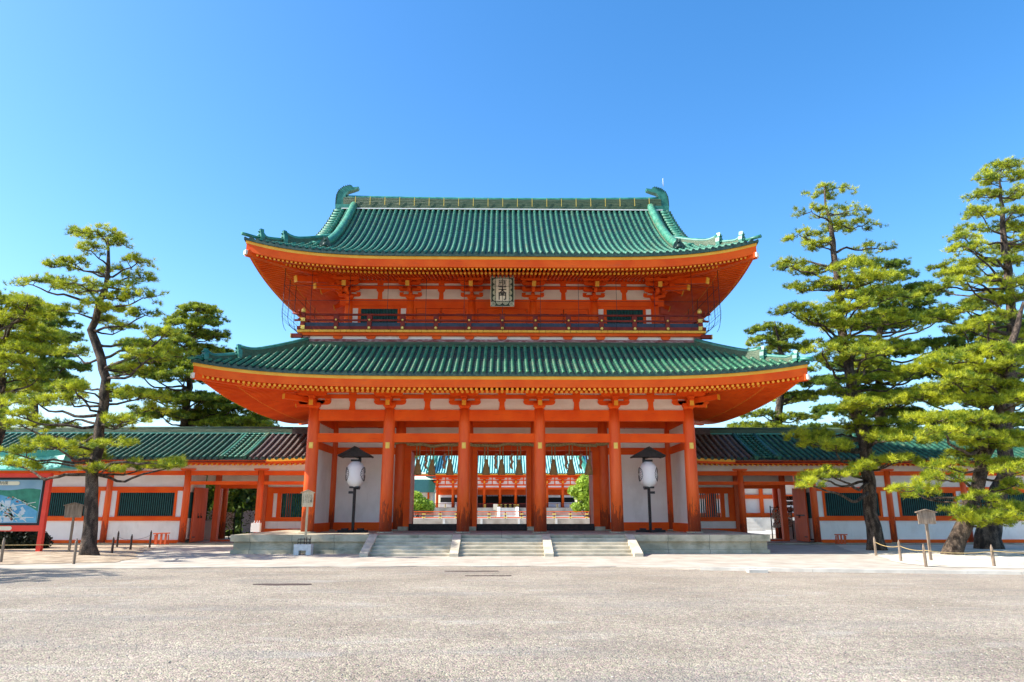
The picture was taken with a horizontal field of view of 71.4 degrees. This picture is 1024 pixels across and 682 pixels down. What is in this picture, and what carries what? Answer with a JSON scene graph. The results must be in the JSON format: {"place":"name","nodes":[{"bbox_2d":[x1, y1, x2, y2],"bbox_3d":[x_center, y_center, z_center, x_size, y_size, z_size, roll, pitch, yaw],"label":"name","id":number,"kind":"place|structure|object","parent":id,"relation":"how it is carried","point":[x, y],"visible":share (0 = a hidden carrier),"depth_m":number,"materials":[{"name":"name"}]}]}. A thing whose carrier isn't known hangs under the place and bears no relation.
{"place":"outdoors","nodes":[
{"label":"outdoors","id":0,"kind":"place"},
{"bbox_2d":[206,508,212,520],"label":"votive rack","id":1,"kind":"object","parent":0,"point":[210,515],"visible":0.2,"depth_m":49.67,"materials":[{"name":"brown wood"}]},
{"bbox_2d":[465,575,510,575],"bbox_3d":[-0.716,7.064,21.441,1.400,0.022,0.167,0,-13,-1],"label":"dark strip","id":2,"kind":"object","parent":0,"point":[487,575],"visible":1,"depth_m":21.42,"materials":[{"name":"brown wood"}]},
{"bbox_2d":[0,534,1023,681],"bbox_3d":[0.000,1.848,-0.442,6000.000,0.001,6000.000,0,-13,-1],"label":"gravel ground","id":3,"kind":"structure","parent":0,"point":[557,598],"depth_m":12.18,"materials":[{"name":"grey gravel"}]},
{"bbox_2d":[109,301,282,426],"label":"pine tree","id":4,"kind":"object","parent":3,"relation":"on","point":[206,413],"visible":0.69,"depth_m":53.30,"materials":[{"name":"green plant"}]},
{"bbox_2d":[205,475,301,535],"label":"evergreen hedge","id":5,"kind":"object","parent":3,"relation":"on","point":[240,499],"visible":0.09,"depth_m":55.13,"materials":[{"name":"green plant"}]},
{"bbox_2d":[253,583,310,585],"bbox_3d":[-6.105,6.463,18.927,1.550,0.022,0.474,0,-13,-1],"label":"dark strip","id":6,"kind":"object","parent":3,"relation":"on","point":[283,584],"visible":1,"depth_m":18.85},
{"bbox_2d":[446,571,491,571],"bbox_3d":[-1.315,7.459,23.096,1.750,0.022,0.197,0,-13,-1],"label":"dark strip","id":7,"kind":"object","parent":3,"relation":"on","point":[468,571],"visible":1,"depth_m":23.02,"materials":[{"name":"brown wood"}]},
{"bbox_2d":[699,476,794,529],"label":"side hall","id":8,"kind":"structure","parent":3,"relation":"on","point":[758,502],"depth_m":76.31,"materials":[{"name":"stone"}]},
{"bbox_2d":[746,569,767,572],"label":"stone slab","id":9,"kind":"structure","parent":3,"relation":"on","point":[756,570],"depth_m":22.59,"materials":[{"name":"grey stone"}]},
{"bbox_2d":[700,567,1023,574],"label":"kerb","id":10,"kind":"structure","parent":3,"relation":"on","point":[875,570],"depth_m":22.59,"materials":[{"name":"stone"}]},
{"bbox_2d":[796,256,978,427],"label":"pine tree","id":11,"kind":"object","parent":3,"relation":"on","point":[897,264],"visible":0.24,"depth_m":51.80,"materials":[{"name":"green plant"}]},
{"bbox_2d":[930,308,1023,427],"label":"pine tree","id":12,"kind":"object","parent":3,"relation":"on","point":[971,335],"visible":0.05,"depth_m":53.88,"materials":[{"name":"green plant"}]},
{"bbox_2d":[0,535,1023,570],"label":"pavement","id":13,"kind":"structure","parent":0,"point":[832,556],"depth_m":27.29,"materials":[{"name":"stone"}]},
{"bbox_2d":[0,538,5,561],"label":"fence stake","id":14,"kind":"object","parent":13,"relation":"on","point":[2,550],"visible":0.87,"depth_m":26.24,"materials":[{"name":"grey wood"}]},
{"bbox_2d":[5,303,92,418],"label":"pine tree","id":15,"kind":"object","parent":13,"relation":"on","point":[57,363],"visible":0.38,"depth_m":48.84,"materials":[{"name":"green plant"}]},
{"bbox_2d":[72,539,77,563],"bbox_3d":[-16.003,7.722,26.098,0.102,0.950,0.102,-5,-14,21],"label":"fence stake","id":16,"kind":"object","parent":13,"relation":"on","point":[75,552],"visible":0.79,"depth_m":26.06,"materials":[{"name":"grey wood"}]},
{"bbox_2d":[0,545,155,563],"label":"planting bed","id":17,"kind":"object","parent":13,"relation":"on","point":[56,554],"visible":0.91,"depth_m":29.73,"materials":[{"name":"beige sand"}]},
{"bbox_2d":[0,531,53,548],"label":"clipped shrub","id":18,"kind":"object","parent":17,"relation":"on","point":[20,539],"visible":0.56,"depth_m":34.38,"materials":[{"name":"green plant"}]},
{"bbox_2d":[0,288,68,446],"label":"pine tree","id":19,"kind":"object","parent":17,"relation":"on","point":[24,339],"visible":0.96,"depth_m":36.16,"materials":[{"name":"green plant"}]},
{"bbox_2d":[0,450,76,551],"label":"map board","id":20,"kind":"object","parent":17,"relation":"on","point":[25,495],"visible":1,"depth_m":32.45,"materials":[{"name":"red paint"}]},
{"bbox_2d":[63,502,83,551],"bbox_3d":[-19.920,8.457,32.210,0.929,2.262,0.160,0,-13,-1],"label":"wooden sign","id":21,"kind":"object","parent":17,"relation":"on","point":[73,511],"visible":0.99,"depth_m":32.33,"materials":[{"name":"grey wood"}]},
{"bbox_2d":[0,222,196,554],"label":"pine tree","id":22,"kind":"object","parent":17,"relation":"on","point":[94,450],"visible":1,"depth_m":31.57,"materials":[{"name":"green plant"}]},
{"bbox_2d":[116,531,119,546],"bbox_3d":[-20.337,10.270,36.737,0.102,0.940,0.102,6,-15,-23],"label":"fence stake","id":23,"kind":"object","parent":17,"relation":"on","point":[118,533],"visible":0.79,"depth_m":36.72,"materials":[{"name":"brown wood"}]},
{"bbox_2d":[129,534,132,549],"bbox_3d":[-18.404,9.767,34.417,0.102,0.840,0.102,-5,-14,21],"label":"fence stake","id":24,"kind":"object","parent":17,"relation":"on","point":[131,540],"visible":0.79,"depth_m":34.38,"materials":[{"name":"brown wood"}]},
{"bbox_2d":[149,530,151,547],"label":"fence stake","id":25,"kind":"object","parent":17,"relation":"on","point":[150,538],"visible":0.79,"depth_m":37.69,"materials":[{"name":"brown wood"}]},
{"bbox_2d":[111,537,114,552],"bbox_3d":[-17.610,9.059,31.410,0.102,0.820,0.102,-5,-14,21],"label":"fence stake","id":26,"kind":"object","parent":13,"relation":"on","point":[112,546],"visible":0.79,"depth_m":31.39,"materials":[{"name":"brown wood"}]},
{"bbox_2d":[1,426,307,544],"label":"roofed corridor","id":27,"kind":"object","parent":13,"relation":"on","point":[268,463],"visible":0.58,"depth_m":42.10,"materials":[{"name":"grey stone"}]},
{"bbox_2d":[48,491,100,516],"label":"window","id":28,"kind":"structure","parent":27,"relation":"in","point":[61,492],"depth_m":41.61,"materials":[{"name":"paint"}]},
{"bbox_2d":[114,491,177,516],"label":"window","id":29,"kind":"structure","parent":27,"relation":"in","point":[119,493],"depth_m":41.61,"materials":[{"name":"paint"}]},
{"bbox_2d":[189,487,208,541],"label":"door leaf","id":30,"kind":"structure","parent":27,"relation":"in","point":[199,508],"depth_m":42.81,"materials":[{"name":"paint"}]},
{"bbox_2d":[282,493,301,516],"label":"window","id":31,"kind":"structure","parent":27,"relation":"in","point":[285,495],"depth_m":44.23,"materials":[{"name":"paint"}]},
{"bbox_2d":[153,532,169,543],"bbox_3d":[-19.633,11.063,39.912,0.912,0.646,0.224,0,-13,-1],"label":"stand","id":32,"kind":"object","parent":13,"relation":"on","point":[156,539],"visible":1,"depth_m":39.84,"materials":[{"name":"paint"}]},
{"bbox_2d":[224,510,235,538],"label":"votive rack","id":33,"kind":"object","parent":13,"relation":"on","point":[231,516],"visible":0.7,"depth_m":48.13,"materials":[{"name":"brown wood"}]},
{"bbox_2d":[240,508,254,533],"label":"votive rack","id":34,"kind":"object","parent":13,"relation":"on","point":[245,520],"visible":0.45,"depth_m":48.93,"materials":[{"name":"brown wood"}]},
{"bbox_2d":[250,520,261,532],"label":"white box","id":35,"kind":"object","parent":13,"relation":"on","point":[256,527],"visible":0.74,"depth_m":40.46,"materials":[{"name":"paint"}]},
{"bbox_2d":[293,537,313,554],"bbox_3d":[-9.221,9.063,31.531,0.760,0.788,0.400,0,-13,-1],"label":"stone sign base","id":36,"kind":"object","parent":13,"relation":"on","point":[300,547],"visible":0.99,"depth_m":31.33,"materials":[{"name":"white stone"}]},
{"bbox_2d":[300,490,314,543],"bbox_3d":[-9.182,7.850,31.842,0.654,2.371,0.160,0,-13,-1],"label":"wooden sign","id":37,"kind":"object","parent":36,"relation":"on","point":[307,498],"visible":1,"depth_m":31.95,"materials":[{"name":"brown wood"}]},
{"bbox_2d":[230,529,769,556],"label":"stone platform","id":38,"kind":"structure","parent":13,"relation":"on","point":[501,543],"depth_m":32.27,"materials":[{"name":"grey stone"}]},
{"bbox_2d":[337,446,373,532],"bbox_3d":[-8.086,7.612,36.624,1.702,4.303,1.200,0,-13,-1],"label":"standing lantern","id":39,"kind":"object","parent":38,"relation":"on","point":[355,474],"visible":1,"depth_m":36.48,"materials":[{"name":"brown wood"}]},
{"bbox_2d":[187,184,813,532],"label":"temple gate","id":40,"kind":"structure","parent":38,"relation":"on","point":[369,382],"depth_m":36.76,"materials":[{"name":"paint"}]},
{"bbox_2d":[359,307,399,322],"bbox_3d":[-7.247,-1.249,38.830,2.180,1.240,0.069,0,-13,-1],"label":"window","id":41,"kind":"structure","parent":40,"relation":"in","point":[362,310],"depth_m":38.89,"materials":[{"name":"paint"}]},
{"bbox_2d":[410,452,413,523],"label":"door leaf","id":42,"kind":"structure","parent":40,"relation":"in","point":[412,464],"depth_m":40.60,"materials":[{"name":"paint"}]},
{"bbox_2d":[416,309,440,322],"bbox_3d":[-4.568,-1.186,38.905,1.320,1.189,0.092,0,-13,-1],"label":"upper door","id":43,"kind":"structure","parent":40,"relation":"in","point":[419,311],"depth_m":38.96,"materials":[{"name":"paint"}]},
{"bbox_2d":[441,309,465,322],"bbox_3d":[-3.208,-1.181,38.923,1.320,1.189,0.092,0,-13,-1],"label":"upper door","id":44,"kind":"structure","parent":40,"relation":"in","point":[443,311],"depth_m":38.98,"materials":[{"name":"paint"}]},
{"bbox_2d":[477,459,477,498],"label":"door leaf","id":45,"kind":"structure","parent":40,"relation":"in","point":[477,459],"depth_m":41.16,"materials":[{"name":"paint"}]},
{"bbox_2d":[478,309,501,322],"bbox_3d":[-1.209,-1.175,38.950,1.320,1.189,0.092,0,-13,-1],"label":"upper door","id":46,"kind":"structure","parent":40,"relation":"in","point":[480,311],"depth_m":39.01,"materials":[{"name":"paint"}]},
{"bbox_2d":[281,270,720,334],"bbox_3d":[-0.563,-1.084,41.580,22.409,3.364,10.514,0,-13,-1],"label":"wire netting","id":47,"kind":"object","parent":40,"relation":"on","point":[578,301],"visible":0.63,"depth_m":36.52,"materials":[{"name":"metal"}]},
{"bbox_2d":[395,443,608,474],"bbox_3d":[-0.595,6.509,39.772,12.615,1.945,0.296,0,-13,-1],"label":"sacred rope","id":48,"kind":"object","parent":40,"relation":"hanging from","point":[519,470],"visible":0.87,"depth_m":39.74,"materials":[{"name":"fabric"}]},
{"bbox_2d":[491,275,513,306],"bbox_3d":[-0.508,-2.714,37.853,1.246,1.760,0.142,0,0,-1],"label":"name plaque","id":49,"kind":"object","parent":40,"relation":"hanging from","point":[496,291],"visible":0.84,"depth_m":37.81,"materials":[{"name":"green paint"}]},
{"bbox_2d":[503,309,526,322],"bbox_3d":[0.151,-1.170,38.969,1.320,1.189,0.092,0,-13,-1],"label":"upper door","id":50,"kind":"structure","parent":40,"relation":"in","point":[505,311],"depth_m":39.03,"materials":[{"name":"paint"}]},
{"bbox_2d":[539,309,562,322],"bbox_3d":[2.151,-1.164,38.996,1.320,1.189,0.092,0,-13,-1],"label":"upper door","id":51,"kind":"structure","parent":40,"relation":"in","point":[543,311],"depth_m":39.07,"materials":[{"name":"paint"}]},
{"bbox_2d":[564,309,587,322],"bbox_3d":[3.511,-1.159,39.015,1.320,1.189,0.092,0,-13,-1],"label":"upper door","id":52,"kind":"structure","parent":40,"relation":"in","point":[566,311],"depth_m":39.08,"materials":[{"name":"paint"}]},
{"bbox_2d":[589,452,592,523],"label":"door leaf","id":53,"kind":"structure","parent":40,"relation":"in","point":[591,487],"depth_m":40.81,"materials":[{"name":"paint"}]},
{"bbox_2d":[605,308,644,323],"bbox_3d":[6.191,-1.205,39.014,2.180,1.240,0.069,0,-13,-1],"label":"window","id":54,"kind":"structure","parent":40,"relation":"in","point":[608,311],"depth_m":39.08,"materials":[{"name":"paint"}]},
{"bbox_2d":[630,446,665,532],"bbox_3d":[7.072,7.662,36.831,1.702,4.303,1.200,0,-13,-1],"label":"standing lantern","id":55,"kind":"object","parent":38,"relation":"on","point":[648,474],"visible":1,"depth_m":36.68,"materials":[{"name":"white wood"}]},
{"bbox_2d":[726,320,840,506],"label":"pine tree","id":56,"kind":"object","parent":13,"relation":"on","point":[780,344],"visible":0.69,"depth_m":55.27,"materials":[{"name":"green plant"}]},
{"bbox_2d":[695,427,1023,544],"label":"roofed corridor","id":57,"kind":"object","parent":13,"relation":"on","point":[733,463],"visible":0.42,"depth_m":42.50,"materials":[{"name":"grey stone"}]},
{"bbox_2d":[699,494,719,516],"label":"window","id":58,"kind":"structure","parent":57,"relation":"in","point":[704,512],"depth_m":44.58,"materials":[{"name":"paint"}]},
{"bbox_2d":[769,506,793,538],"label":"votive rack","id":59,"kind":"object","parent":57,"relation":"on","point":[778,518],"visible":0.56,"depth_m":47.50,"materials":[{"name":"brown wood"}]},
{"bbox_2d":[786,496,793,511],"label":"hanging signs","id":60,"kind":"object","parent":57,"relation":"on","point":[789,503],"visible":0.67,"depth_m":47.49,"materials":[{"name":"black wood"}]},
{"bbox_2d":[792,488,810,541],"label":"door leaf","id":61,"kind":"structure","parent":57,"relation":"in","point":[802,530],"depth_m":43.31,"materials":[{"name":"paint"}]},
{"bbox_2d":[822,491,883,516],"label":"window","id":62,"kind":"structure","parent":57,"relation":"in","point":[878,493],"depth_m":42.16,"materials":[{"name":"paint"}]},
{"bbox_2d":[897,491,957,516],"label":"window","id":63,"kind":"structure","parent":57,"relation":"in","point":[953,493],"depth_m":42.22,"materials":[{"name":"paint"}]},
{"bbox_2d":[978,491,1023,516],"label":"window","id":64,"kind":"structure","parent":57,"relation":"in","point":[1021,491],"depth_m":42.38,"materials":[{"name":"paint"}]},
{"bbox_2d":[873,537,876,555],"bbox_3d":[15.702,8.892,30.800,0.102,0.860,0.102,6,-15,-23],"label":"fence stake","id":65,"kind":"object","parent":13,"relation":"on","point":[875,548],"visible":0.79,"depth_m":30.76,"materials":[{"name":"brown wood"}]},
{"bbox_2d":[897,540,901,560],"bbox_3d":[14.804,8.029,27.189,0.102,0.860,0.102,6,-15,-23],"label":"fence stake","id":66,"kind":"object","parent":13,"relation":"on","point":[899,551],"visible":0.79,"depth_m":27.15,"materials":[{"name":"wood"}]},
{"bbox_2d":[922,544,927,566],"bbox_3d":[14.339,7.466,24.746,0.102,0.820,0.102,-5,-14,21],"label":"fence stake","id":67,"kind":"object","parent":13,"relation":"on","point":[924,556],"visible":0.79,"depth_m":24.70,"materials":[{"name":"brown wood"}]},
{"bbox_2d":[925,550,1019,553],"bbox_3d":[17.992,7.274,24.467,7.327,0.152,0.043,-1,-13,4],"label":"fence rope","id":68,"kind":"object","parent":67,"relation":"attached to","point":[975,552],"visible":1,"depth_m":24.58,"materials":[{"name":"beige fabric"}]},
{"bbox_2d":[837,545,1023,567],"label":"sand bed","id":69,"kind":"object","parent":13,"relation":"on","point":[970,558],"visible":0.76,"depth_m":29.83,"materials":[{"name":"beige sand"}]},
{"bbox_2d":[834,534,847,543],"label":"stand","id":70,"kind":"object","parent":69,"relation":"on","point":[837,540],"visible":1,"depth_m":40.36,"materials":[{"name":"paint"}]},
{"bbox_2d":[767,181,938,550],"bbox_3d":[17.308,0.481,36.734,9.881,20.078,8.699,0,-13,-1],"label":"pine tree","id":71,"kind":"object","parent":69,"relation":"on","point":[847,348],"visible":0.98,"depth_m":35.76,"materials":[{"name":"green plant"}]},
{"bbox_2d":[915,509,936,559],"bbox_3d":[16.003,7.458,27.363,0.829,1.952,0.160,0,-13,-1],"label":"wooden sign","id":72,"kind":"object","parent":69,"relation":"on","point":[925,517],"visible":0.99,"depth_m":27.46,"materials":[{"name":"grey wood"}]},
{"bbox_2d":[883,302,1023,554],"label":"pine tree","id":73,"kind":"object","parent":69,"relation":"on","point":[1001,390],"visible":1,"depth_m":30.81,"materials":[{"name":"green plant"}]},
{"bbox_2d":[912,155,1023,548],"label":"pine tree","id":74,"kind":"object","parent":69,"relation":"on","point":[1009,298],"visible":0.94,"depth_m":37.93,"materials":[{"name":"green plant"}]},
{"bbox_2d":[990,545,995,565],"bbox_3d":[16.591,7.437,24.580,0.102,0.800,0.102,6,-15,-23],"label":"fence stake","id":75,"kind":"object","parent":13,"relation":"on","point":[992,557],"visible":0.79,"depth_m":24.55,"materials":[{"name":"wood"}]},
{"bbox_2d":[999,557,1023,565],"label":"kerb block","id":76,"kind":"structure","parent":13,"relation":"on","point":[1019,561],"depth_m":24.70,"materials":[{"name":"stone"}]},
{"bbox_2d":[0,0,1023,507],"label":"sky","id":77,"kind":"structure","parent":0,"point":[186,127],"materials":[{"name":"blue"}]},
{"bbox_2d":[747,519,763,530],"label":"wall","id":78,"kind":"structure","parent":0,"point":[752,525],"depth_m":68.85,"materials":[{"name":"white paint"}]},
{"bbox_2d":[747,530,775,533],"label":"courtyard ground","id":79,"kind":"structure","parent":0,"point":[764,532],"depth_m":63.30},
{"bbox_2d":[414,479,435,506],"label":"courtyard corridor","id":80,"kind":"object","parent":79,"relation":"on","point":[426,488],"visible":0.03,"depth_m":160.42,"materials":[{"name":"white paint"}]},
{"bbox_2d":[414,490,435,516],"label":"round bush","id":81,"kind":"object","parent":79,"relation":"on","point":[421,502],"visible":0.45,"depth_m":115.97,"materials":[{"name":"green plant"}]},
{"bbox_2d":[413,516,589,523],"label":"stone terrace","id":82,"kind":"structure","parent":79,"relation":"on","point":[501,521],"depth_m":96.99,"materials":[{"name":"white stone"}]},
{"bbox_2d":[413,510,433,516],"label":"fence","id":83,"kind":"object","parent":82,"relation":"on","point":[426,515],"visible":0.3,"depth_m":113.54,"materials":[{"name":"brown wood"}]},
{"bbox_2d":[493,504,497,516],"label":"courtyard sign","id":84,"kind":"object","parent":82,"relation":"on","point":[495,506],"visible":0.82,"depth_m":101.20,"materials":[{"name":"white wood"}]},
{"bbox_2d":[413,511,589,518],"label":"terrace railing","id":85,"kind":"object","parent":82,"relation":"on","point":[505,514],"visible":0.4,"depth_m":97.37,"materials":[{"name":"paint"}]},
{"bbox_2d":[414,456,589,515],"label":"hall","id":86,"kind":"structure","parent":79,"relation":"on","point":[506,491],"depth_m":147.21,"materials":[{"name":"wood"}]},
{"bbox_2d":[567,474,589,516],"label":"leafy tree","id":87,"kind":"object","parent":79,"relation":"on","point":[579,491],"visible":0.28,"depth_m":116.67,"materials":[{"name":"green plant"}]}
]}

